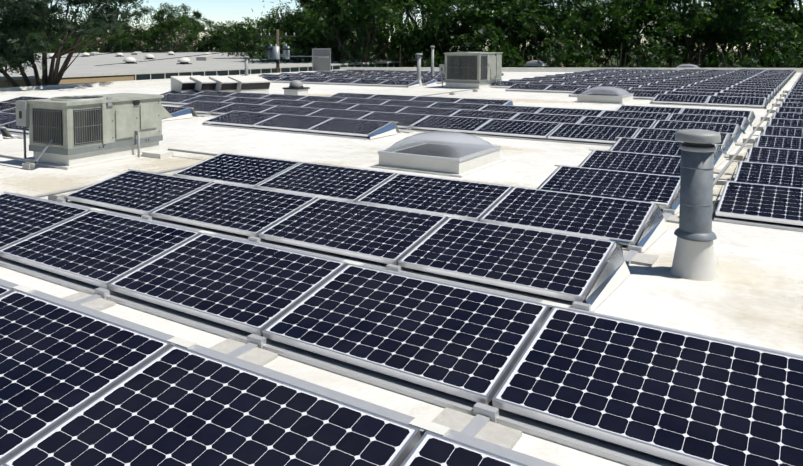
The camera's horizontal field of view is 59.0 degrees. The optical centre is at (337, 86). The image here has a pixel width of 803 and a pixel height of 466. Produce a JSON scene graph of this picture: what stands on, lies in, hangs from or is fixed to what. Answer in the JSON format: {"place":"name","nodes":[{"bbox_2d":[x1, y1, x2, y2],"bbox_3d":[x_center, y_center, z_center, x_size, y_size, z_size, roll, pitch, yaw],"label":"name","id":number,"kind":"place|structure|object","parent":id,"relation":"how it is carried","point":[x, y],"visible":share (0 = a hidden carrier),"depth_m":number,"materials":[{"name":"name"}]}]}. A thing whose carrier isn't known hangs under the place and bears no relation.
{"place":"outdoors","nodes":[
{"label":"outdoors","id":0,"kind":"place"},
{"bbox_2d":[0,67,802,465],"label":"building roof","id":1,"kind":"structure","parent":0,"point":[650,295],"depth_m":7.22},
{"bbox_2d":[16,93,172,169],"bbox_3d":[-3.963,0.690,12.405,1.735,1.105,2.555,2,4,31],"label":"rooftop unit","id":2,"kind":"object","parent":1,"relation":"on","point":[85,130],"visible":1,"depth_m":11.71,"materials":[{"name":"paint"}]},
{"bbox_2d":[171,75,199,92],"bbox_3d":[-5.560,-0.008,26.944,1.260,0.780,1.135,-3,4,-35],"label":"roof vent hood","id":3,"kind":"object","parent":1,"relation":"on","point":[181,84],"visible":0.42,"depth_m":26.48,"materials":[{"name":"white metal"}]},
{"bbox_2d":[190,75,218,91],"bbox_3d":[-4.793,0.000,26.773,1.260,0.780,1.135,-3,4,-35],"label":"roof vent hood","id":4,"kind":"object","parent":1,"relation":"on","point":[204,83],"visible":0.38,"depth_m":26.29,"materials":[{"name":"white metal"}]},
{"bbox_2d":[209,75,237,91],"bbox_3d":[-4.057,0.001,26.743,1.260,0.780,1.135,-3,4,-35],"label":"roof vent hood","id":5,"kind":"object","parent":1,"relation":"on","point":[225,83],"visible":0.5,"depth_m":26.26,"materials":[{"name":"white metal"}]},
{"bbox_2d":[243,56,248,75],"bbox_3d":[-5.042,-1.025,39.189,0.323,1.354,0.323,2,4,34],"label":"vent pipe","id":6,"kind":"object","parent":1,"relation":"on","point":[246,64],"visible":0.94,"depth_m":39.09,"materials":[{"name":"silver metal"}]},
{"bbox_2d":[228,75,270,93],"bbox_3d":[-3.339,-0.007,26.853,1.260,0.780,1.135,-3,4,-35],"label":"roof vent hood","id":7,"kind":"object","parent":1,"relation":"on","point":[252,84],"visible":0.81,"depth_m":26.54,"materials":[{"name":"white metal"}]},
{"bbox_2d":[282,80,309,95],"bbox_3d":[-1.468,0.116,25.254,0.700,0.715,0.700,2,4,34],"label":"exhaust fan","id":8,"kind":"object","parent":1,"relation":"on","point":[295,87],"visible":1,"depth_m":25.05,"materials":[{"name":"grey metal"}]},
{"bbox_2d":[312,48,330,70],"bbox_3d":[-1.089,-1.824,49.440,1.350,1.715,0.100,0,3,-1],"label":"electrical cabinet","id":9,"kind":"object","parent":1,"relation":"on","point":[321,64],"visible":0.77,"depth_m":49.40,"materials":[{"name":"grey metal"}]},
{"bbox_2d":[0,108,757,449],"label":"ballast block","id":10,"kind":"object","parent":1,"relation":"on","point":[482,424],"visible":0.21,"depth_m":4.51,"materials":[{"name":"grey concrete"}]},
{"bbox_2d":[0,89,788,200],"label":"roof services","id":11,"kind":"object","parent":1,"relation":"on","point":[52,196],"visible":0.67,"depth_m":11.30,"materials":[{"name":"metal"}]},
{"bbox_2d":[0,68,802,465],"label":"solar array","id":12,"kind":"object","parent":1,"relation":"on","point":[82,384],"visible":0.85,"depth_m":5.09,"materials":[{"name":"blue glass"}]},
{"bbox_2d":[0,94,802,351],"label":"roof stains","id":13,"kind":"object","parent":1,"relation":"on","point":[50,184],"visible":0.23,"depth_m":9.69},
{"bbox_2d":[415,53,422,85],"bbox_3d":[3.899,-0.812,33.598,0.343,1.554,0.343,2,4,34],"label":"vent pipe","id":14,"kind":"object","parent":1,"relation":"on","point":[418,78],"visible":0.94,"depth_m":33.51,"materials":[{"name":"grey metal"}]},
{"bbox_2d":[430,46,434,75],"bbox_3d":[5.226,-1.289,38.612,0.242,1.904,0.242,2,4,34],"label":"vent pipe","id":15,"kind":"object","parent":1,"relation":"on","point":[432,60],"visible":0.98,"depth_m":38.54,"materials":[{"name":"grey metal"}]},
{"bbox_2d":[372,131,505,177],"bbox_3d":[1.704,1.015,11.584,1.560,0.530,1.780,2,4,34],"label":"skylight","id":16,"kind":"object","parent":1,"relation":"on","point":[452,154],"visible":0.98,"depth_m":11.16,"materials":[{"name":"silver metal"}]},
{"bbox_2d":[439,52,502,88],"bbox_3d":[6.405,-0.793,32.414,2.435,1.645,2.725,2,4,34],"label":"rooftop unit","id":17,"kind":"object","parent":1,"relation":"on","point":[471,70],"visible":1,"depth_m":31.55,"materials":[{"name":"paint"}]},
{"bbox_2d":[525,60,547,65],"bbox_3d":[18.151,-2.156,64.283,1.660,0.530,1.760,2,4,34],"label":"skylight","id":18,"kind":"object","parent":1,"relation":"on","point":[539,63],"visible":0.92,"depth_m":63.76,"materials":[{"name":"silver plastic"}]},
{"bbox_2d":[574,86,635,104],"bbox_3d":[9.191,0.252,24.132,1.610,0.530,1.760,2,4,34],"label":"skylight","id":19,"kind":"object","parent":1,"relation":"on","point":[621,96],"visible":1,"depth_m":23.67,"materials":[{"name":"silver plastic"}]},
{"bbox_2d":[676,64,699,67],"bbox_3d":[25.206,-1.361,50.662,1.660,0.530,1.760,2,4,34],"label":"skylight","id":20,"kind":"object","parent":1,"relation":"on","point":[691,65],"visible":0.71,"depth_m":50.43,"materials":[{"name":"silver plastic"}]},
{"bbox_2d":[670,129,720,280],"bbox_3d":[3.059,0.986,6.006,0.375,1.244,0.375,2,4,34],"label":"vent pipe","id":21,"kind":"object","parent":1,"relation":"on","point":[694,253],"visible":1,"depth_m":5.90,"materials":[{"name":"grey metal"}]},
{"bbox_2d":[0,0,802,51],"label":"sky","id":22,"kind":"structure","parent":0,"point":[216,10],"materials":[{"name":"white"}]},
{"bbox_2d":[214,50,801,67],"bbox_3d":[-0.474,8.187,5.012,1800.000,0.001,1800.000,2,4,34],"label":"ground","id":23,"kind":"structure","parent":0,"point":[663,59],"depth_m":360.93,"materials":[{"name":"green plant"}]},
{"bbox_2d":[16,28,56,52],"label":"tree","id":24,"kind":"object","parent":23,"relation":"on","point":[46,37],"visible":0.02,"depth_m":164.38,"materials":[{"name":"green plant"}]},
{"bbox_2d":[5,35,101,52],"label":"thicket","id":25,"kind":"object","parent":23,"relation":"on","point":[78,44],"visible":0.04,"depth_m":169.05,"materials":[{"name":"green plant"}]},
{"bbox_2d":[47,22,92,52],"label":"tree","id":26,"kind":"object","parent":23,"relation":"on","point":[71,42],"visible":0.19,"depth_m":157.14,"materials":[{"name":"green plant"}]},
{"bbox_2d":[0,0,148,86],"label":"tree","id":27,"kind":"object","parent":23,"relation":"on","point":[31,17],"visible":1,"depth_m":32.73,"materials":[{"name":"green plant"}]},
{"bbox_2d":[83,36,100,51],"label":"tree","id":28,"kind":"object","parent":23,"relation":"on","point":[91,42],"visible":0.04,"depth_m":184.11,"materials":[{"name":"green plant"}]},
{"bbox_2d":[35,33,155,52],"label":"trees","id":29,"kind":"object","parent":23,"relation":"on","point":[92,48],"visible":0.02,"depth_m":170.53,"materials":[{"name":"green plant"}]},
{"bbox_2d":[77,17,134,52],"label":"tree","id":30,"kind":"object","parent":23,"relation":"on","point":[111,39],"visible":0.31,"depth_m":165.85,"materials":[{"name":"green plant"}]},
{"bbox_2d":[55,31,201,51],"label":"trees","id":31,"kind":"object","parent":23,"relation":"on","point":[174,39],"visible":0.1,"depth_m":175.61,"materials":[{"name":"green plant"}]},
{"bbox_2d":[112,3,169,52],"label":"tree","id":32,"kind":"object","parent":23,"relation":"on","point":[137,34],"visible":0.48,"depth_m":168.62,"materials":[{"name":"green plant"}]},
{"bbox_2d":[97,34,189,50],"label":"thicket","id":33,"kind":"object","parent":23,"relation":"on","point":[151,44],"depth_m":214.12,"materials":[{"name":"green plant"}]},
{"bbox_2d":[149,12,178,51],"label":"tree","id":34,"kind":"object","parent":23,"relation":"on","point":[160,32],"depth_m":191.07,"materials":[{"name":"green plant"}]},
{"bbox_2d":[107,32,227,51],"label":"thicket","id":35,"kind":"object","parent":23,"relation":"on","point":[195,47],"depth_m":179.05,"materials":[{"name":"green plant"}]},
{"bbox_2d":[141,2,204,52],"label":"tree","id":36,"kind":"object","parent":23,"relation":"on","point":[172,25],"visible":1,"depth_m":165.73,"materials":[{"name":"green plant"}]},
{"bbox_2d":[130,22,217,50],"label":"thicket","id":37,"kind":"object","parent":23,"relation":"on","point":[186,46],"visible":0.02,"depth_m":217.72,"materials":[{"name":"green plant"}]},
{"bbox_2d":[181,8,206,50],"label":"tree","id":38,"kind":"object","parent":23,"relation":"on","point":[196,15],"visible":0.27,"depth_m":205.02,"materials":[{"name":"green plant"}]},
{"bbox_2d":[179,16,224,51],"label":"tree","id":39,"kind":"object","parent":23,"relation":"on","point":[203,46],"visible":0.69,"depth_m":175.50,"materials":[{"name":"green plant"}]},
{"bbox_2d":[162,31,271,51],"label":"thicket","id":40,"kind":"object","parent":23,"relation":"on","point":[197,48],"depth_m":182.85,"materials":[{"name":"green plant"}]},
{"bbox_2d":[206,21,228,42],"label":"tree","id":41,"kind":"object","parent":23,"relation":"on","point":[218,29],"visible":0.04,"depth_m":209.89,"materials":[{"name":"green plant"}]},
{"bbox_2d":[176,21,270,49],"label":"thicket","id":42,"kind":"object","parent":23,"relation":"on","point":[208,33],"depth_m":221.32,"materials":[{"name":"green plant"}]},
{"bbox_2d":[207,20,255,51],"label":"tree","id":43,"kind":"object","parent":23,"relation":"on","point":[223,31],"visible":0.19,"depth_m":172.61,"materials":[{"name":"green plant"}]},
{"bbox_2d":[214,17,272,58],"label":"tree","id":44,"kind":"object","parent":23,"relation":"on","point":[232,45],"visible":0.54,"depth_m":92.56,"materials":[{"name":"green plant"}]},
{"bbox_2d":[258,20,303,59],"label":"tree","id":45,"kind":"object","parent":23,"relation":"on","point":[282,30],"depth_m":81.01,"materials":[{"name":"green plant"}]},
{"bbox_2d":[260,29,328,72],"bbox_3d":[-3.039,0.748,49.646,4.950,9.565,1.200,0,3,9],"label":"utility pole","id":46,"kind":"object","parent":23,"relation":"on","point":[273,52],"visible":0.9,"depth_m":49.63,"materials":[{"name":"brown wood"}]},
{"bbox_2d":[47,33,275,65],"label":"power lines","id":47,"kind":"object","parent":46,"relation":"attached to","point":[174,46],"visible":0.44,"depth_m":55.12,"materials":[{"name":"black"}]},
{"bbox_2d":[0,51,604,87],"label":"neighbour building","id":48,"kind":"structure","parent":23,"relation":"on","point":[80,69],"depth_m":58.58,"materials":[{"name":"grey concrete"}]},
{"bbox_2d":[89,52,98,55],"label":"roof vent","id":49,"kind":"object","parent":48,"relation":"on","point":[93,53],"visible":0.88,"depth_m":120.91,"materials":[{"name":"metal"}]},
{"bbox_2d":[123,57,136,63],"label":"skylight","id":50,"kind":"object","parent":48,"relation":"on","point":[126,60],"visible":0.96,"depth_m":67.28,"materials":[{"name":"white plastic"}]},
{"bbox_2d":[131,52,141,54],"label":"roof vent","id":51,"kind":"object","parent":48,"relation":"on","point":[136,53],"visible":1,"depth_m":126.37,"materials":[{"name":"white plastic"}]},
{"bbox_2d":[145,54,153,58],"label":"skylight","id":52,"kind":"object","parent":48,"relation":"on","point":[149,56],"visible":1,"depth_m":87.59,"materials":[{"name":"white plastic"}]},
{"bbox_2d":[176,57,191,63],"bbox_3d":[-14.182,-2.409,65.278,1.200,0.660,1.200,2,4,34],"label":"skylight","id":53,"kind":"object","parent":48,"relation":"on","point":[184,60],"visible":0.88,"depth_m":64.89,"materials":[{"name":"white plastic"}]},
{"bbox_2d":[196,55,212,60],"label":"roof vent","id":54,"kind":"object","parent":48,"relation":"on","point":[205,57],"visible":0.91,"depth_m":80.71,"materials":[{"name":"metal"}]},
{"bbox_2d":[245,0,368,61],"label":"tree","id":55,"kind":"object","parent":23,"relation":"on","point":[289,22],"visible":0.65,"depth_m":74.16,"materials":[{"name":"green plant"}]},
{"bbox_2d":[296,0,343,46],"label":"tree","id":56,"kind":"object","parent":23,"relation":"on","point":[304,1],"visible":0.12,"depth_m":88.73,"materials":[{"name":"green plant"}]},
{"bbox_2d":[290,12,349,58],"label":"tree","id":57,"kind":"object","parent":23,"relation":"on","point":[324,43],"depth_m":88.68,"materials":[{"name":"green plant"}]},
{"bbox_2d":[288,0,389,55],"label":"tree","id":58,"kind":"object","parent":23,"relation":"on","point":[300,6],"visible":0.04,"depth_m":89.99,"materials":[{"name":"green plant"}]},
{"bbox_2d":[307,0,385,60],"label":"tree","id":59,"kind":"object","parent":23,"relation":"on","point":[339,56],"visible":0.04,"depth_m":76.80,"materials":[{"name":"green plant"}]},
{"bbox_2d":[297,0,429,66],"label":"tree","id":60,"kind":"object","parent":23,"relation":"on","point":[360,12],"visible":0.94,"depth_m":69.80,"materials":[{"name":"green plant"}]},
{"bbox_2d":[381,0,409,59],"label":"tree","id":61,"kind":"object","parent":23,"relation":"on","point":[402,13],"visible":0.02,"depth_m":83.01,"materials":[{"name":"green plant"}]},
{"bbox_2d":[372,0,428,58],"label":"tree","id":62,"kind":"object","parent":23,"relation":"on","point":[398,2],"visible":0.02,"depth_m":86.27,"materials":[{"name":"green plant"}]},
{"bbox_2d":[248,22,557,67],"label":"trees","id":63,"kind":"object","parent":23,"relation":"on","point":[474,43],"visible":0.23,"depth_m":67.81,"materials":[{"name":"green plant"}]},
{"bbox_2d":[364,0,451,66],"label":"tree","id":64,"kind":"object","parent":23,"relation":"on","point":[385,35],"visible":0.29,"depth_m":74.92,"materials":[{"name":"green plant"}]},
{"bbox_2d":[280,0,538,67],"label":"thicket","id":65,"kind":"object","parent":23,"relation":"on","point":[391,55],"depth_m":82.05,"materials":[{"name":"green plant"}]},
{"bbox_2d":[332,5,516,67],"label":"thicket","id":66,"kind":"object","parent":23,"relation":"on","point":[350,43],"visible":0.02,"depth_m":99.96,"materials":[{"name":"green plant"}]},
{"bbox_2d":[401,0,465,58],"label":"tree","id":67,"kind":"object","parent":23,"relation":"on","point":[413,21],"visible":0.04,"depth_m":87.08,"materials":[{"name":"green plant"}]},
{"bbox_2d":[400,0,503,63],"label":"tree","id":68,"kind":"object","parent":23,"relation":"on","point":[438,9],"visible":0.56,"depth_m":71.86,"materials":[{"name":"green plant"}]},
{"bbox_2d":[435,0,520,51],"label":"tree","id":69,"kind":"object","parent":23,"relation":"on","point":[479,8],"depth_m":85.14,"materials":[{"name":"green plant"}]},
{"bbox_2d":[443,0,555,66],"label":"tree","id":70,"kind":"object","parent":23,"relation":"on","point":[517,31],"visible":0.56,"depth_m":71.94,"materials":[{"name":"green plant"}]},
{"bbox_2d":[477,0,558,60],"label":"tree","id":71,"kind":"object","parent":23,"relation":"on","point":[530,9],"depth_m":85.73,"materials":[{"name":"green plant"}]},
{"bbox_2d":[479,0,645,67],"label":"tree","id":72,"kind":"object","parent":23,"relation":"on","point":[548,15],"visible":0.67,"depth_m":71.57,"materials":[{"name":"green plant"}]},
{"bbox_2d":[551,0,597,66],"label":"tree","id":73,"kind":"object","parent":23,"relation":"on","point":[567,18],"depth_m":88.44,"materials":[{"name":"green plant"}]},
{"bbox_2d":[552,0,644,67],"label":"tree","id":74,"kind":"object","parent":23,"relation":"on","point":[612,40],"visible":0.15,"depth_m":75.99,"materials":[{"name":"green plant"}]},
{"bbox_2d":[495,1,726,67],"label":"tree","id":75,"kind":"object","parent":23,"relation":"on","point":[615,62],"depth_m":96.72,"materials":[{"name":"green plant"}]},
{"bbox_2d":[578,0,661,65],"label":"tree","id":76,"kind":"object","parent":23,"relation":"on","point":[623,15],"depth_m":84.84,"materials":[{"name":"green plant"}]},
{"bbox_2d":[510,0,795,67],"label":"thicket","id":77,"kind":"object","parent":23,"relation":"on","point":[684,60],"visible":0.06,"depth_m":78.91,"materials":[{"name":"green plant"}]},
{"bbox_2d":[590,0,719,67],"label":"tree","id":78,"kind":"object","parent":23,"relation":"on","point":[638,3],"visible":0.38,"depth_m":74.40,"materials":[{"name":"green plant"}]},
{"bbox_2d":[633,0,691,67],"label":"tree","id":79,"kind":"object","parent":23,"relation":"on","point":[668,1],"depth_m":83.79,"materials":[{"name":"green plant"}]},
{"bbox_2d":[524,21,802,67],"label":"thicket","id":80,"kind":"object","parent":23,"relation":"on","point":[716,58],"visible":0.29,"depth_m":65.26,"materials":[{"name":"green plant"}]},
{"bbox_2d":[621,0,750,67],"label":"tree","id":81,"kind":"object","parent":23,"relation":"on","point":[661,19],"visible":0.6,"depth_m":72.14,"materials":[{"name":"green plant"}]},
{"bbox_2d":[690,0,727,67],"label":"tree","id":82,"kind":"object","parent":23,"relation":"on","point":[709,62],"depth_m":85.47,"materials":[{"name":"green plant"}]},
{"bbox_2d":[670,0,802,67],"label":"tree","id":83,"kind":"object","parent":23,"relation":"on","point":[747,23],"visible":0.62,"depth_m":70.75,"materials":[{"name":"green plant"}]},
{"bbox_2d":[711,0,785,59],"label":"tree","id":84,"kind":"object","parent":23,"relation":"on","point":[719,1],"depth_m":82.78,"materials":[{"name":"green plant"}]},
{"bbox_2d":[696,0,802,67],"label":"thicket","id":85,"kind":"object","parent":23,"relation":"on","point":[730,43],"depth_m":94.90,"materials":[{"name":"green plant"}]},
{"bbox_2d":[743,0,802,67],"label":"tree","id":86,"kind":"object","parent":23,"relation":"on","point":[794,18],"visible":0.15,"depth_m":74.14,"materials":[{"name":"green plant"}]},
{"bbox_2d":[743,4,802,67],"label":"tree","id":87,"kind":"object","parent":23,"relation":"on","point":[784,16],"visible":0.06,"depth_m":77.06,"materials":[{"name":"green plant"}]},
{"bbox_2d":[748,0,802,59],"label":"tree","id":88,"kind":"object","parent":23,"relation":"on","point":[782,9],"visible":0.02,"depth_m":77.40,"materials":[{"name":"green plant"}]},
{"bbox_2d":[787,0,802,11],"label":"tree","id":89,"kind":"object","parent":23,"relation":"on","point":[794,4],"depth_m":85.47,"materials":[{"name":"green plant"}]}
]}

